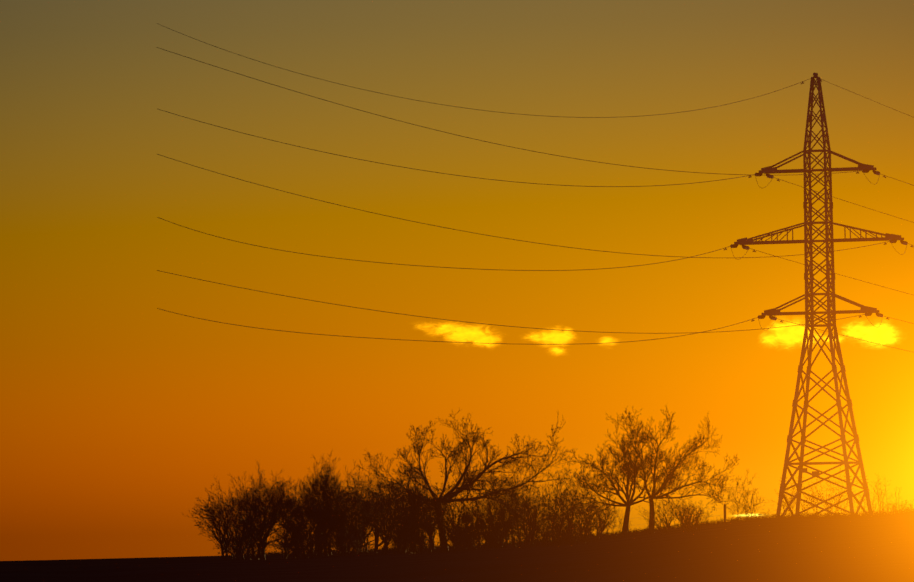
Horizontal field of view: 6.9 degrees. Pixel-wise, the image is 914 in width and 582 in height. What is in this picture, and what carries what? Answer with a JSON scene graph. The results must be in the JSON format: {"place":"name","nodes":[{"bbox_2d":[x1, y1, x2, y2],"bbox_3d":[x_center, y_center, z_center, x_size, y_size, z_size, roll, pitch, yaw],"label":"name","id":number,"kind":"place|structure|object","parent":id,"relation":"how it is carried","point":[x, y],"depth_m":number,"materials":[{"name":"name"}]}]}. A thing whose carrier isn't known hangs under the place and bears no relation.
{"place":"outdoors","nodes":[
{"label":"outdoors","id":0,"kind":"place"},
{"bbox_2d":[0,504,913,581],"bbox_3d":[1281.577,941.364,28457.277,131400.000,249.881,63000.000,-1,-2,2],"label":"ground","id":1,"kind":"structure","parent":0,"point":[876,549],"depth_m":264.72,"materials":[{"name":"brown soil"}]},
{"bbox_2d":[187,487,286,560],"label":"shrub","id":2,"kind":"object","parent":1,"relation":"on","point":[217,525],"depth_m":392.14,"materials":[{"name":"brown plant"}]},
{"bbox_2d":[215,507,281,559],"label":"shrub","id":3,"kind":"object","parent":1,"relation":"on","point":[236,541],"depth_m":396.28,"materials":[{"name":"brown plant"}]},
{"bbox_2d":[192,462,322,559],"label":"shrub","id":4,"kind":"object","parent":1,"relation":"on","point":[273,506],"depth_m":395.98,"materials":[{"name":"brown plant"}]},
{"bbox_2d":[262,490,339,558],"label":"shrub","id":5,"kind":"object","parent":1,"relation":"on","point":[297,523],"depth_m":400.46,"materials":[{"name":"brown plant"}]},
{"bbox_2d":[275,497,335,557],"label":"shrub","id":6,"kind":"object","parent":1,"relation":"on","point":[311,527],"depth_m":400.12,"materials":[{"name":"brown plant"}]},
{"bbox_2d":[286,452,382,556],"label":"shrub","id":7,"kind":"object","parent":1,"relation":"on","point":[323,485],"depth_m":404.06,"materials":[{"name":"brown plant"}]},
{"bbox_2d":[307,503,367,555],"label":"shrub","id":8,"kind":"object","parent":1,"relation":"on","point":[334,530],"depth_m":404.03,"materials":[{"name":"brown plant"}]},
{"bbox_2d":[312,465,394,554],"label":"shrub","id":9,"kind":"object","parent":1,"relation":"on","point":[358,505],"depth_m":408.40,"materials":[{"name":"brown plant"}]},
{"bbox_2d":[335,504,379,553],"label":"shrub","id":10,"kind":"object","parent":1,"relation":"on","point":[364,531],"depth_m":408.65,"materials":[{"name":"brown plant"}]},
{"bbox_2d":[349,486,418,554],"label":"shrub","id":11,"kind":"object","parent":1,"relation":"on","point":[377,528],"depth_m":392.15,"materials":[{"name":"brown plant"}]},
{"bbox_2d":[360,470,457,553],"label":"shrub","id":12,"kind":"object","parent":1,"relation":"on","point":[410,498],"depth_m":395.67,"materials":[{"name":"brown plant"}]},
{"bbox_2d":[384,499,443,553],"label":"shrub","id":13,"kind":"object","parent":1,"relation":"on","point":[412,527],"depth_m":391.76,"materials":[{"name":"brown plant"}]},
{"bbox_2d":[213,518,620,558],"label":"undergrowth shrub","id":14,"kind":"object","parent":1,"relation":"on","point":[349,542],"depth_m":391.15,"materials":[{"name":"brown plant"}]},
{"bbox_2d":[406,484,456,551],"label":"shrub","id":15,"kind":"object","parent":1,"relation":"on","point":[432,535],"depth_m":399.69,"materials":[{"name":"brown plant"}]},
{"bbox_2d":[422,484,478,551],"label":"shrub","id":16,"kind":"object","parent":1,"relation":"on","point":[451,521],"depth_m":395.86,"materials":[{"name":"brown plant"}]},
{"bbox_2d":[342,410,593,550],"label":"tree","id":17,"kind":"object","parent":1,"relation":"on","point":[468,481],"depth_m":400.15,"materials":[{"name":"brown plant"}]},
{"bbox_2d":[285,498,485,538],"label":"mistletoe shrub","id":18,"kind":"object","parent":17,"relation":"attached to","point":[327,518],"depth_m":398.34,"materials":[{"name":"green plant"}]},
{"bbox_2d":[445,487,500,548],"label":"shrub","id":19,"kind":"object","parent":1,"relation":"on","point":[479,537],"depth_m":404.39,"materials":[{"name":"brown plant"}]},
{"bbox_2d":[470,506,517,548],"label":"shrub","id":20,"kind":"object","parent":1,"relation":"on","point":[496,523],"depth_m":400.32,"materials":[{"name":"brown plant"}]},
{"bbox_2d":[468,472,542,547],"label":"shrub","id":21,"kind":"object","parent":1,"relation":"on","point":[492,501],"depth_m":407.83,"materials":[{"name":"brown plant"}]},
{"bbox_2d":[486,497,532,546],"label":"shrub","id":22,"kind":"object","parent":1,"relation":"on","point":[513,520],"depth_m":404.50,"materials":[{"name":"brown plant"}]},
{"bbox_2d":[505,490,563,546],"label":"shrub","id":23,"kind":"object","parent":1,"relation":"on","point":[533,524],"depth_m":392.13,"materials":[{"name":"brown plant"}]},
{"bbox_2d":[157,23,913,517],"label":"pylon","id":24,"kind":"object","parent":1,"relation":"on","point":[809,287],"depth_m":499.45,"materials":[{"name":"metal"}]},
{"bbox_2d":[531,508,574,544],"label":"shrub","id":25,"kind":"object","parent":1,"relation":"on","point":[549,527],"depth_m":407.72,"materials":[{"name":"brown plant"}]},
{"bbox_2d":[532,470,606,545],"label":"shrub","id":26,"kind":"object","parent":1,"relation":"on","point":[567,515],"depth_m":396.01,"materials":[{"name":"brown plant"}]},
{"bbox_2d":[555,493,608,542],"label":"shrub","id":27,"kind":"object","parent":1,"relation":"on","point":[585,517],"depth_m":399.84,"materials":[{"name":"brown plant"}]},
{"bbox_2d":[580,497,618,540],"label":"shrub","id":28,"kind":"object","parent":1,"relation":"on","point":[604,526],"depth_m":403.93,"materials":[{"name":"brown plant"}]},
{"bbox_2d":[555,421,683,536],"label":"tree","id":29,"kind":"object","parent":1,"relation":"on","point":[632,473],"depth_m":419.69,"materials":[{"name":"brown plant"}]},
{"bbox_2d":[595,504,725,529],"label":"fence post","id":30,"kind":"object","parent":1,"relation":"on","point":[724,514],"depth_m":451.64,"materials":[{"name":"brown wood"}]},
{"bbox_2d":[644,502,681,534],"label":"shrub","id":31,"kind":"object","parent":1,"relation":"on","point":[667,523],"depth_m":392.11,"materials":[{"name":"brown plant"}]},
{"bbox_2d":[666,499,707,531],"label":"shrub","id":32,"kind":"object","parent":1,"relation":"on","point":[685,514],"depth_m":407.68,"materials":[{"name":"brown plant"}]},
{"bbox_2d":[608,406,770,533],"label":"tree","id":33,"kind":"object","parent":1,"relation":"on","point":[651,529],"depth_m":423.06,"materials":[{"name":"brown plant"}]},
{"bbox_2d":[672,504,712,532],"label":"shrub","id":34,"kind":"object","parent":1,"relation":"on","point":[695,523],"depth_m":391.69,"materials":[{"name":"brown plant"}]},
{"bbox_2d":[580,467,913,534],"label":"bushes","id":35,"kind":"object","parent":1,"relation":"on","point":[838,499],"depth_m":476.89,"materials":[{"name":"brown plant"}]},
{"bbox_2d":[0,0,913,560],"label":"sky","id":36,"kind":"structure","parent":0,"point":[69,114],"materials":[{"name":"orange"}]}
]}

